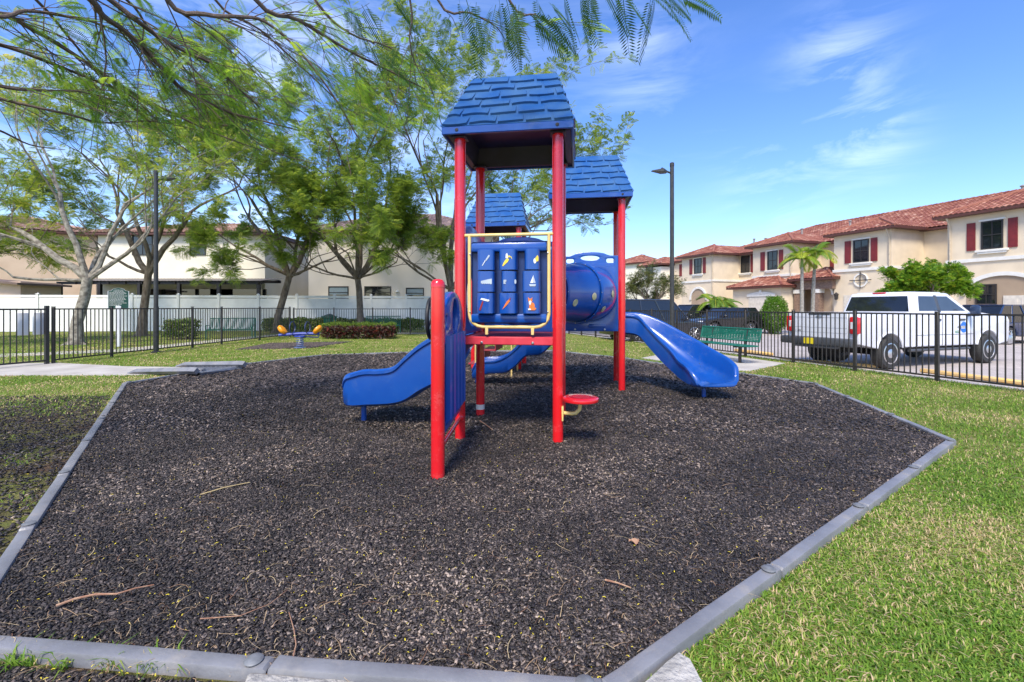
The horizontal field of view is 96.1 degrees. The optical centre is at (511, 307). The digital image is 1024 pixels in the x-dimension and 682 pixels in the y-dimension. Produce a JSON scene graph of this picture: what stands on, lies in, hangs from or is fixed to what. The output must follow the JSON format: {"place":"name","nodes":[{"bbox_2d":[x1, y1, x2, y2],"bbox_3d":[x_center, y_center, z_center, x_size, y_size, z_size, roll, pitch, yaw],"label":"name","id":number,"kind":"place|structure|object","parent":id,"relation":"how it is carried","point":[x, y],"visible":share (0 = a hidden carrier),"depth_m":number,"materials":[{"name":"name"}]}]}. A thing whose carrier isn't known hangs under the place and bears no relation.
{"place":"outdoors","nodes":[
{"label":"outdoors","id":0,"kind":"place"},
{"bbox_2d":[0,216,97,297],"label":"peach house","id":1,"kind":"structure","parent":0,"point":[13,266],"depth_m":34.34,"materials":[{"name":"paint"}]},
{"bbox_2d":[85,223,307,298],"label":"garden house","id":2,"kind":"structure","parent":0,"point":[170,266],"depth_m":34.50,"materials":[{"name":"beige paint"}]},
{"bbox_2d":[132,235,152,254],"bbox_3d":[-27.664,-4.701,34.470,1.536,1.611,0.080,0,0,0],"label":"window","id":3,"kind":"structure","parent":2,"relation":"in","point":[140,248],"depth_m":34.48,"materials":[{"name":"grey glass"}]},
{"bbox_2d":[189,237,205,254],"bbox_3d":[-23.524,-4.589,34.470,1.199,1.386,0.080,0,0,0],"label":"window","id":4,"kind":"structure","parent":2,"relation":"in","point":[203,251],"depth_m":34.48,"materials":[{"name":"grey glass"}]},
{"bbox_2d":[0,332,425,356],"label":"path","id":5,"kind":"structure","parent":0,"point":[142,348],"depth_m":16.50,"materials":[{"name":"concrete"}]},
{"bbox_2d":[206,318,255,338],"bbox_3d":[-13.089,0.975,21.461,1.942,0.950,0.555,0,0,-14],"label":"slatted bench","id":6,"kind":"object","parent":5,"relation":"on","point":[210,326],"visible":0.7,"depth_m":21.58,"materials":[{"name":"green metal"}]},
{"bbox_2d":[50,329,425,331],"bbox_3d":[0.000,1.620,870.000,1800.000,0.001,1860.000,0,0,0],"label":"ground","id":7,"kind":"structure","parent":0,"point":[422,330],"depth_m":30.76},
{"bbox_2d":[0,279,71,297],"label":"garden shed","id":8,"kind":"structure","parent":7,"relation":"on","point":[11,287],"depth_m":28.27,"materials":[{"name":"beige paint"}]},
{"bbox_2d":[56,278,283,297],"bbox_3d":[-24.078,-0.304,32.840,14.160,3.708,3.180,0,0,0],"label":"pergola","id":9,"kind":"object","parent":7,"relation":"on","point":[179,282],"visible":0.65,"depth_m":32.84,"materials":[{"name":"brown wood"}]},
{"bbox_2d":[150,289,266,294],"bbox_3d":[-22.703,-0.050,34.350,8.810,2.600,0.060,0,0,0],"label":"patio door","id":10,"kind":"structure","parent":9,"relation":"in","point":[160,291],"depth_m":34.32,"materials":[{"name":"black glass"}]},
{"bbox_2d":[308,214,498,298],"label":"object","id":11,"kind":"structure","parent":0,"point":[401,280],"depth_m":34.94,"materials":[{"name":"paint"}]},
{"bbox_2d":[328,286,347,298],"bbox_3d":[-13.130,-1.117,34.828,1.500,0.946,0.080,0,0,-1],"label":"window","id":12,"kind":"structure","parent":11,"relation":"in","point":[338,290],"depth_m":34.83,"materials":[{"name":"white glass"}]},
{"bbox_2d":[364,286,390,298],"bbox_3d":[-10.182,-1.119,34.906,1.996,0.948,0.080,0,0,-1],"label":"window","id":13,"kind":"structure","parent":11,"relation":"in","point":[374,290],"depth_m":34.91,"materials":[{"name":"grey glass"}]},
{"bbox_2d":[406,288,423,298],"bbox_3d":[-7.372,-1.064,34.979,1.361,0.836,0.080,0,0,-1],"label":"window","id":14,"kind":"structure","parent":11,"relation":"in","point":[409,291],"depth_m":34.98,"materials":[{"name":"grey glass"}]},
{"bbox_2d":[0,332,1023,681],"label":"lawn","id":15,"kind":"structure","parent":0,"point":[398,346],"depth_m":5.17,"materials":[{"name":"green plant"}]},
{"bbox_2d":[0,529,33,583],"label":"border timber","id":16,"kind":"object","parent":15,"relation":"on","point":[8,557],"visible":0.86,"depth_m":2.63,"materials":[{"name":"grey plastic"}]},
{"bbox_2d":[0,136,77,277],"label":"shade tree","id":17,"kind":"object","parent":15,"relation":"on","point":[50,261],"visible":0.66,"depth_m":19.76,"materials":[{"name":"green plant"}]},
{"bbox_2d":[18,474,68,531],"bbox_3d":[-3.387,1.441,3.354,0.074,0.136,1.152,0,0,-36],"label":"border timber","id":18,"kind":"object","parent":15,"relation":"on","point":[37,514],"visible":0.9,"depth_m":3.24,"materials":[{"name":"grey plastic"}]},
{"bbox_2d":[57,442,89,475],"bbox_3d":[-4.071,1.443,4.291,0.074,0.136,1.152,0,0,-36],"label":"border timber","id":19,"kind":"object","parent":15,"relation":"on","point":[68,467],"visible":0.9,"depth_m":4.20,"materials":[{"name":"grey plastic"}]},
{"bbox_2d":[0,363,177,375],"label":"gate pad","id":20,"kind":"object","parent":15,"relation":"on","point":[43,369],"visible":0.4,"depth_m":10.61,"materials":[{"name":"concrete"}]},
{"bbox_2d":[0,306,49,364],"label":"iron gate","id":21,"kind":"structure","parent":20,"relation":"on","point":[40,323],"depth_m":11.45,"materials":[{"name":"black metal"}]},
{"bbox_2d":[127,361,246,374],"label":"access ramp","id":22,"kind":"structure","parent":20,"relation":"on","point":[204,368],"depth_m":9.95,"materials":[{"name":"grey concrete"}]},
{"bbox_2d":[81,420,103,441],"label":"border timber","id":23,"kind":"object","parent":15,"relation":"on","point":[92,431],"visible":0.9,"depth_m":5.16,"materials":[{"name":"grey plastic"}]},
{"bbox_2d":[97,404,113,419],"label":"border timber","id":24,"kind":"object","parent":15,"relation":"on","point":[107,409],"visible":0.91,"depth_m":6.10,"materials":[{"name":"grey plastic"}]},
{"bbox_2d":[108,392,120,403],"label":"border timber","id":25,"kind":"object","parent":15,"relation":"on","point":[114,398],"visible":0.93,"depth_m":7.06,"materials":[{"name":"grey plastic"}]},
{"bbox_2d":[108,288,128,346],"bbox_3d":[-14.445,0.365,16.904,0.594,2.170,0.150,0,0,-38],"label":"rules sign","id":26,"kind":"object","parent":15,"relation":"on","point":[118,297],"visible":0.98,"depth_m":16.85,"materials":[{"name":"green plastic"}]},
{"bbox_2d":[117,383,126,391],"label":"border timber","id":27,"kind":"object","parent":15,"relation":"on","point":[121,389],"visible":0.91,"depth_m":7.99,"materials":[{"name":"grey plastic"}]},
{"bbox_2d":[0,4,271,344],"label":"shade tree","id":28,"kind":"object","parent":15,"relation":"on","point":[83,273],"visible":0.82,"depth_m":17.87,"materials":[{"name":"green plant"}]},
{"bbox_2d":[0,635,273,681],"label":"border timber","id":29,"kind":"object","parent":15,"relation":"on","point":[218,666],"visible":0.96,"depth_m":1.84,"materials":[{"name":"grey plastic"}]},
{"bbox_2d":[0,54,308,336],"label":"shade tree","id":30,"kind":"object","parent":15,"relation":"on","point":[146,270],"visible":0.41,"depth_m":22.80,"materials":[{"name":"green plant"}]},
{"bbox_2d":[124,374,184,383],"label":"border timber","id":31,"kind":"object","parent":15,"relation":"on","point":[136,381],"visible":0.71,"depth_m":8.97,"materials":[{"name":"grey plastic"}]},
{"bbox_2d":[151,170,175,352],"bbox_3d":[-11.158,-1.468,14.750,0.750,5.835,0.320,0,0,0],"label":"lamp post","id":32,"kind":"object","parent":15,"relation":"on","point":[155,319],"visible":0.88,"depth_m":14.70,"materials":[{"name":"black metal"}]},
{"bbox_2d":[51,306,290,362],"bbox_3d":[-11.386,0.720,17.301,0.093,1.501,11.096,0,0,4],"label":"iron fence","id":33,"kind":"object","parent":15,"relation":"on","point":[53,333],"visible":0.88,"depth_m":14.72,"materials":[{"name":"black metal"}]},
{"bbox_2d":[159,317,202,339],"bbox_3d":[-15.015,0.959,20.901,1.521,1.090,1.108,0,0,0],"label":"hedge","id":34,"kind":"object","parent":15,"relation":"on","point":[183,327],"visible":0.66,"depth_m":20.64,"materials":[{"name":"green plant"}]},
{"bbox_2d":[0,293,469,331],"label":"vinyl fence","id":35,"kind":"object","parent":15,"relation":"on","point":[218,300],"visible":0.48,"depth_m":27.88,"materials":[{"name":"white plastic"}]},
{"bbox_2d":[246,358,287,363],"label":"border timber","id":36,"kind":"object","parent":15,"relation":"on","point":[266,361],"visible":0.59,"depth_m":11.95,"materials":[{"name":"grey plastic"}]},
{"bbox_2d":[125,3,416,332],"bbox_3d":[-13.368,-7.085,26.777,13.960,17.369,18.145,0,0,-39],"label":"shade tree","id":37,"kind":"object","parent":15,"relation":"on","point":[206,237],"visible":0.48,"depth_m":22.59,"materials":[{"name":"green plant"}]},
{"bbox_2d":[262,316,322,332],"bbox_3d":[-12.378,0.998,26.199,3.662,1.013,1.157,0,0,0],"label":"hedge","id":38,"kind":"object","parent":15,"relation":"on","point":[303,321],"visible":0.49,"depth_m":25.89,"materials":[{"name":"green plant"}]},
{"bbox_2d":[235,341,351,349],"bbox_3d":[-8.077,1.450,17.533,3.546,0.040,2.871,0,0,-14],"label":"mulch patch","id":39,"kind":"object","parent":15,"relation":"on","point":[287,345],"visible":0.86,"depth_m":17.22,"materials":[{"name":"brown wood"}]},
{"bbox_2d":[277,321,321,347],"bbox_3d":[-7.498,0.963,16.285,1.515,0.934,0.429,0,0,-4],"label":"spring seesaw","id":40,"kind":"object","parent":39,"relation":"on","point":[301,335],"visible":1,"depth_m":16.23,"materials":[{"name":"blue plastic"}]},
{"bbox_2d":[245,674,352,681],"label":"concrete block","id":41,"kind":"structure","parent":15,"relation":"on","point":[262,678],"depth_m":1.74,"materials":[{"name":"grey concrete"}]},
{"bbox_2d":[288,354,325,358],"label":"border timber","id":42,"kind":"object","parent":15,"relation":"on","point":[305,356],"visible":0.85,"depth_m":12.99,"materials":[{"name":"grey plastic"}]},
{"bbox_2d":[182,10,454,326],"bbox_3d":[-10.413,-7.077,25.665,15.766,17.353,12.835,0,0,0],"label":"shade tree","id":43,"kind":"object","parent":15,"relation":"on","point":[298,225],"visible":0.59,"depth_m":24.34,"materials":[{"name":"green plant"}]},
{"bbox_2d":[321,314,337,324],"bbox_3d":[-10.383,0.885,26.200,0.893,1.030,0.887,0,0,0],"label":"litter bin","id":44,"kind":"object","parent":15,"relation":"on","point":[326,318],"visible":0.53,"depth_m":25.94,"materials":[{"name":"green metal"}]},
{"bbox_2d":[320,324,342,338],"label":"croton bush","id":45,"kind":"object","parent":15,"relation":"on","point":[328,332],"visible":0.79,"depth_m":21.02,"materials":[{"name":"red plant"}]},
{"bbox_2d":[333,324,356,338],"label":"croton bush","id":46,"kind":"object","parent":15,"relation":"on","point":[345,334],"visible":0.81,"depth_m":21.00,"materials":[{"name":"red plant"}]},
{"bbox_2d":[319,320,396,337],"bbox_3d":[-7.296,1.049,21.890,3.558,0.911,1.270,0,0,0],"label":"hedge","id":47,"kind":"object","parent":15,"relation":"on","point":[348,324],"visible":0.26,"depth_m":21.65,"materials":[{"name":"green plant"}]},
{"bbox_2d":[346,325,371,338],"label":"croton bush","id":48,"kind":"object","parent":15,"relation":"on","point":[358,331],"visible":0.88,"depth_m":21.00,"materials":[{"name":"red plant"}]},
{"bbox_2d":[0,0,721,182],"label":"overhanging tree","id":49,"kind":"object","parent":15,"relation":"on","point":[123,91],"visible":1,"depth_m":5.21,"materials":[{"name":"green plant"}]},
{"bbox_2d":[293,307,430,335],"bbox_3d":[-4.030,0.740,24.328,14.064,1.461,0.435,0,0,-9],"label":"iron fence","id":50,"kind":"object","parent":15,"relation":"on","point":[353,318],"visible":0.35,"depth_m":23.59,"materials":[{"name":"black metal"}]},
{"bbox_2d":[361,324,383,338],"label":"croton bush","id":51,"kind":"object","parent":15,"relation":"on","point":[372,329],"visible":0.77,"depth_m":20.99,"materials":[{"name":"red plant"}]},
{"bbox_2d":[336,317,424,331],"bbox_3d":[-7.864,1.023,27.605,5.433,0.963,1.156,0,0,0],"label":"hedge","id":52,"kind":"object","parent":15,"relation":"on","point":[421,323],"visible":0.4,"depth_m":27.36,"materials":[{"name":"green plant"}]},
{"bbox_2d":[366,316,399,325],"bbox_3d":[-7.391,0.975,26.461,1.942,0.950,0.555,0,0,-12],"label":"slatted bench","id":53,"kind":"object","parent":15,"relation":"on","point":[386,319],"visible":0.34,"depth_m":26.69,"materials":[{"name":"green metal"}]},
{"bbox_2d":[374,324,397,338],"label":"croton bush","id":54,"kind":"object","parent":15,"relation":"on","point":[387,331],"visible":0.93,"depth_m":21.00,"materials":[{"name":"red plant"}]},
{"bbox_2d":[267,655,602,681],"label":"border timber","id":55,"kind":"object","parent":15,"relation":"on","point":[321,668],"visible":0.99,"depth_m":1.75,"materials":[{"name":"grey plastic"}]},
{"bbox_2d":[0,351,944,681],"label":"mulch chips","id":56,"kind":"object","parent":15,"relation":"on","point":[162,505],"visible":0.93,"depth_m":3.17,"materials":[{"name":"rubber"}]},
{"bbox_2d":[56,584,153,606],"bbox_3d":[-1.961,1.388,2.220,0.371,0.025,0.058,0,0,-22],"label":"twig","id":57,"kind":"object","parent":56,"relation":"on","point":[70,600],"visible":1,"depth_m":2.22,"materials":[{"name":"brown wood"}]},
{"bbox_2d":[201,482,249,494],"bbox_3d":[-2.218,1.398,3.566,0.020,0.014,0.340,0,0,43],"label":"twig","id":58,"kind":"object","parent":56,"relation":"on","point":[222,488],"visible":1,"depth_m":3.55,"materials":[{"name":"wood"}]},
{"bbox_2d":[200,589,287,618],"bbox_3d":[-1.226,1.393,2.131,0.360,0.009,0.094,0,0,-36],"label":"twig","id":59,"kind":"object","parent":56,"relation":"on","point":[242,614],"visible":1,"depth_m":2.07,"materials":[{"name":"brown wood"}]},
{"bbox_2d":[289,612,296,655],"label":"twig","id":60,"kind":"object","parent":56,"relation":"on","point":[294,635],"visible":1,"depth_m":1.94,"materials":[{"name":"brown wood"}]},
{"bbox_2d":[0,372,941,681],"bbox_3d":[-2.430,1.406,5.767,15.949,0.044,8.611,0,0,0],"label":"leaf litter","id":61,"kind":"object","parent":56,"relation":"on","point":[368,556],"visible":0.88,"depth_m":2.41,"materials":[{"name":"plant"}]},
{"bbox_2d":[342,73,738,478],"bbox_3d":[0.898,-0.586,7.655,5.245,4.371,8.079,0,0,8],"label":"play structure","id":62,"kind":"object","parent":56,"relation":"on","point":[529,296],"visible":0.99,"depth_m":5.36,"materials":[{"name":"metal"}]},
{"bbox_2d":[605,579,630,587],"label":"twig","id":63,"kind":"object","parent":56,"relation":"on","point":[616,582],"visible":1,"depth_m":2.33,"materials":[{"name":"brown wood"}]},
{"bbox_2d":[307,0,638,291],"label":"shade tree","id":64,"kind":"object","parent":15,"relation":"on","point":[366,194],"visible":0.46,"depth_m":22.68,"materials":[{"name":"green plant"}]},
{"bbox_2d":[651,162,673,326],"bbox_3d":[4.602,-1.468,13.950,0.750,5.835,0.320,0,0,0],"label":"lamp post","id":65,"kind":"object","parent":15,"relation":"on","point":[662,170],"visible":0.72,"depth_m":13.90,"materials":[{"name":"black metal"}]},
{"bbox_2d":[646,652,701,681],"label":"concrete block","id":66,"kind":"structure","parent":15,"relation":"on","point":[679,667],"depth_m":1.76,"materials":[{"name":"grey concrete"}]},
{"bbox_2d":[602,564,781,681],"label":"border timber","id":67,"kind":"object","parent":15,"relation":"on","point":[657,655],"visible":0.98,"depth_m":2.01,"materials":[{"name":"grey plastic"}]},
{"bbox_2d":[643,355,784,370],"bbox_3d":[5.497,1.468,12.662,2.971,0.065,3.990,0,0,-24],"label":"bench pad","id":68,"kind":"object","parent":15,"relation":"on","point":[750,364],"visible":0.25,"depth_m":11.75,"materials":[{"name":"concrete"}]},
{"bbox_2d":[698,326,761,362],"bbox_3d":[5.752,0.991,12.539,0.506,0.898,2.140,0,0,-18],"label":"park bench","id":69,"kind":"object","parent":68,"relation":"on","point":[725,337],"visible":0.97,"depth_m":12.35,"materials":[{"name":"green metal"}]},
{"bbox_2d":[739,372,813,382],"bbox_3d":[5.222,1.445,9.157,0.074,0.136,1.490,0,0,-30],"label":"border timber","id":70,"kind":"object","parent":15,"relation":"on","point":[743,373],"visible":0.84,"depth_m":9.18,"materials":[{"name":"grey plastic"}]},
{"bbox_2d":[568,309,1023,387],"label":"iron fence","id":71,"kind":"object","parent":15,"relation":"on","point":[936,375],"visible":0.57,"depth_m":10.25,"materials":[{"name":"black metal"}]},
{"bbox_2d":[770,503,867,577],"bbox_3d":[1.954,1.447,2.875,1.326,0.136,0.074,0,0,-37],"label":"border timber","id":72,"kind":"object","parent":15,"relation":"on","point":[797,554],"visible":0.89,"depth_m":2.79,"materials":[{"name":"grey plastic"}]},
{"bbox_2d":[814,383,843,395],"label":"border timber","id":73,"kind":"object","parent":15,"relation":"on","point":[826,388],"visible":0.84,"depth_m":7.91,"materials":[{"name":"grey plastic"}]},
{"bbox_2d":[843,395,888,412],"bbox_3d":[5.115,1.445,6.679,0.074,0.136,1.250,0,0,14],"label":"border timber","id":74,"kind":"object","parent":15,"relation":"on","point":[864,403],"visible":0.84,"depth_m":6.65,"materials":[{"name":"grey plastic"}]},
{"bbox_2d":[858,465,920,512],"bbox_3d":[3.027,1.448,3.666,1.326,0.136,0.074,0,0,-36],"label":"border timber","id":75,"kind":"object","parent":15,"relation":"on","point":[879,495],"visible":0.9,"depth_m":3.58,"materials":[{"name":"grey plastic"}]},
{"bbox_2d":[885,413,954,439],"bbox_3d":[4.797,1.444,5.462,0.074,0.136,1.250,0,0,15],"label":"border timber","id":76,"kind":"object","parent":15,"relation":"on","point":[928,430],"visible":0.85,"depth_m":5.37,"materials":[{"name":"grey plastic"}]},
{"bbox_2d":[912,438,955,472],"bbox_3d":[4.101,1.442,4.457,1.326,0.136,0.074,0,0,-36],"label":"border timber","id":77,"kind":"object","parent":15,"relation":"on","point":[926,460],"visible":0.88,"depth_m":4.38,"materials":[{"name":"grey plastic"}]},
{"bbox_2d":[0,0,1023,262],"label":"sky","id":78,"kind":"structure","parent":0,"point":[777,117],"materials":[{"name":"blue"}]},
{"bbox_2d":[625,254,656,298],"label":"distant house","id":79,"kind":"structure","parent":0,"point":[631,263],"depth_m":78.73,"materials":[{"name":"beige paint"}]},
{"bbox_2d":[566,327,1023,388],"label":"parking lot","id":80,"kind":"structure","parent":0,"point":[1009,361],"depth_m":14.38,"materials":[{"name":"grey asphalt"}]},
{"bbox_2d":[599,299,711,341],"bbox_3d":[6.508,0.625,21.000,4.840,1.950,2.300,0,0,-19],"label":"parked car","id":81,"kind":"object","parent":80,"relation":"on","point":[647,304],"visible":0.2,"depth_m":20.20,"materials":[{"name":"grey paint"}]},
{"bbox_2d":[625,258,686,298],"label":"bay tree","id":82,"kind":"object","parent":80,"relation":"on","point":[636,284],"visible":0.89,"depth_m":43.16,"materials":[{"name":"plant"}]},
{"bbox_2d":[638,257,681,304],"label":"townhouse","id":83,"kind":"structure","parent":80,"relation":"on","point":[663,265],"depth_m":66.71,"materials":[{"name":"beige paint"}]},
{"bbox_2d":[678,305,720,317],"bbox_3d":[11.996,0.710,31.003,4.740,1.780,2.240,0,0,-20],"label":"parked car","id":84,"kind":"object","parent":80,"relation":"on","point":[691,308],"visible":0.05,"depth_m":30.35,"materials":[{"name":"grey paint"}]},
{"bbox_2d":[695,293,736,312],"bbox_3d":[13.208,0.379,29.955,2.562,2.642,2.657,0,0,-16],"label":"palm tree","id":85,"kind":"object","parent":80,"relation":"on","point":[719,302],"visible":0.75,"depth_m":29.57,"materials":[{"name":"green plant"}]},
{"bbox_2d":[702,294,742,329],"bbox_3d":[13.819,0.397,30.297,2.503,2.606,2.693,0,0,24],"label":"palm tree","id":86,"kind":"object","parent":80,"relation":"on","point":[730,299],"visible":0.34,"depth_m":29.93,"materials":[{"name":"green plant"}]},
{"bbox_2d":[689,308,763,333],"bbox_3d":[12.850,0.810,28.003,4.440,1.580,2.200,0,0,-16],"label":"parked car","id":87,"kind":"object","parent":80,"relation":"on","point":[720,316],"visible":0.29,"depth_m":27.37,"materials":[{"name":"black paint"}]},
{"bbox_2d":[734,349,772,355],"bbox_3d":[8.351,1.550,15.969,0.140,0.100,1.628,0,0,-17],"label":"wheel stop","id":88,"kind":"object","parent":80,"relation":"on","point":[769,353],"visible":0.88,"depth_m":15.74,"materials":[{"name":"yellow paint"}]},
{"bbox_2d":[760,295,788,333],"bbox_3d":[15.665,0.471,27.494,1.670,2.463,1.676,0,0,0],"label":"round bush","id":89,"kind":"object","parent":80,"relation":"on","point":[776,301],"visible":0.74,"depth_m":27.24,"materials":[{"name":"green plant"}]},
{"bbox_2d":[571,333,1023,389],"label":"kerb","id":90,"kind":"structure","parent":80,"relation":"on","point":[863,369],"depth_m":10.09,"materials":[{"name":"concrete"}]},
{"bbox_2d":[778,244,824,311],"bbox_3d":[16.627,-0.964,26.559,2.551,5.328,2.251,0,0,-39],"label":"palm tree","id":91,"kind":"object","parent":80,"relation":"on","point":[803,255],"visible":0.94,"depth_m":26.44,"materials":[{"name":"green plant"}]},
{"bbox_2d":[790,242,837,311],"bbox_3d":[17.741,-1.091,26.940,2.285,5.582,2.341,0,0,0],"label":"palm tree","id":92,"kind":"object","parent":80,"relation":"on","point":[825,255],"visible":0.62,"depth_m":27.00,"materials":[{"name":"green plant"}]},
{"bbox_2d":[780,358,877,367],"bbox_3d":[8.794,1.550,12.876,0.140,0.100,2.375,0,0,-41],"label":"wheel stop","id":93,"kind":"object","parent":80,"relation":"on","point":[864,365],"visible":0.36,"depth_m":12.61,"materials":[{"name":"yellow paint"}]},
{"bbox_2d":[675,185,1023,336],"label":"townhouse row","id":94,"kind":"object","parent":80,"relation":"on","point":[981,238],"visible":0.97,"depth_m":33.81,"materials":[{"name":"beige paint"}]},
{"bbox_2d":[692,257,702,275],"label":"window","id":95,"kind":"structure","parent":94,"relation":"in","point":[697,261],"depth_m":48.94,"materials":[{"name":"grey glass"}]},
{"bbox_2d":[738,255,751,275],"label":"window","id":96,"kind":"structure","parent":94,"relation":"in","point":[745,260],"depth_m":47.33,"materials":[{"name":"black glass"}]},
{"bbox_2d":[747,290,774,315],"bbox_3d":[21.364,0.049,39.564,0.165,3.082,2.898,0,0,-19],"label":"garage door","id":97,"kind":"structure","parent":94,"relation":"in","point":[756,301],"depth_m":39.81,"materials":[{"name":"white"}]},
{"bbox_2d":[764,249,779,272],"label":"window","id":98,"kind":"structure","parent":94,"relation":"in","point":[772,256],"depth_m":40.35,"materials":[{"name":"grey glass"}]},
{"bbox_2d":[844,295,850,308],"bbox_3d":[25.378,0.350,33.126,0.065,2.500,2.995,0,0,-19],"label":"garage door","id":99,"kind":"structure","parent":94,"relation":"in","point":[846,297],"depth_m":34.33,"materials":[{"name":"white"}]},
{"bbox_2d":[849,237,872,265],"bbox_3d":[25.250,-4.018,33.357,0.160,2.001,1.564,0,0,-19],"label":"window","id":100,"kind":"structure","parent":94,"relation":"in","point":[860,247],"depth_m":33.35,"materials":[{"name":"black metal"}]},
{"bbox_2d":[975,284,996,303],"bbox_3d":[27.180,-0.746,26.407,0.080,1.147,0.924,0,0,-19],"label":"window","id":101,"kind":"structure","parent":94,"relation":"in","point":[989,296],"depth_m":26.31,"materials":[{"name":"black glass"}]},
{"bbox_2d":[975,217,1008,253],"bbox_3d":[27.252,-4.057,26.172,0.160,1.970,1.449,0,0,-19],"label":"window","id":102,"kind":"structure","parent":94,"relation":"in","point":[991,231],"depth_m":26.17,"materials":[{"name":"black metal"}]},
{"bbox_2d":[1003,295,1023,304],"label":"front door","id":103,"kind":"structure","parent":94,"relation":"in","point":[1011,299],"depth_m":25.26,"materials":[{"name":"white"}]},
{"bbox_2d":[780,292,1012,368],"bbox_3d":[11.203,0.588,13.371,6.704,2.025,2.560,0,0,-19],"label":"pickup truck","id":104,"kind":"object","parent":80,"relation":"on","point":[904,302],"visible":0.69,"depth_m":12.51,"materials":[{"name":"white paint"}]},
{"bbox_2d":[873,257,984,300],"bbox_3d":[17.619,-0.231,19.692,2.687,3.961,3.311,0,0,-29],"label":"parkway tree","id":105,"kind":"object","parent":80,"relation":"on","point":[933,275],"visible":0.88,"depth_m":19.22,"materials":[{"name":"green plant"}]},
{"bbox_2d":[920,368,1023,385],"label":"curb","id":106,"kind":"structure","parent":80,"relation":"on","point":[985,378],"depth_m":10.16,"materials":[{"name":"yellow paint"}]},
{"bbox_2d":[962,304,1023,344],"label":"parked car","id":107,"kind":"object","parent":80,"relation":"on","point":[1003,309],"visible":0.14,"depth_m":19.97,"materials":[{"name":"blue paint"}]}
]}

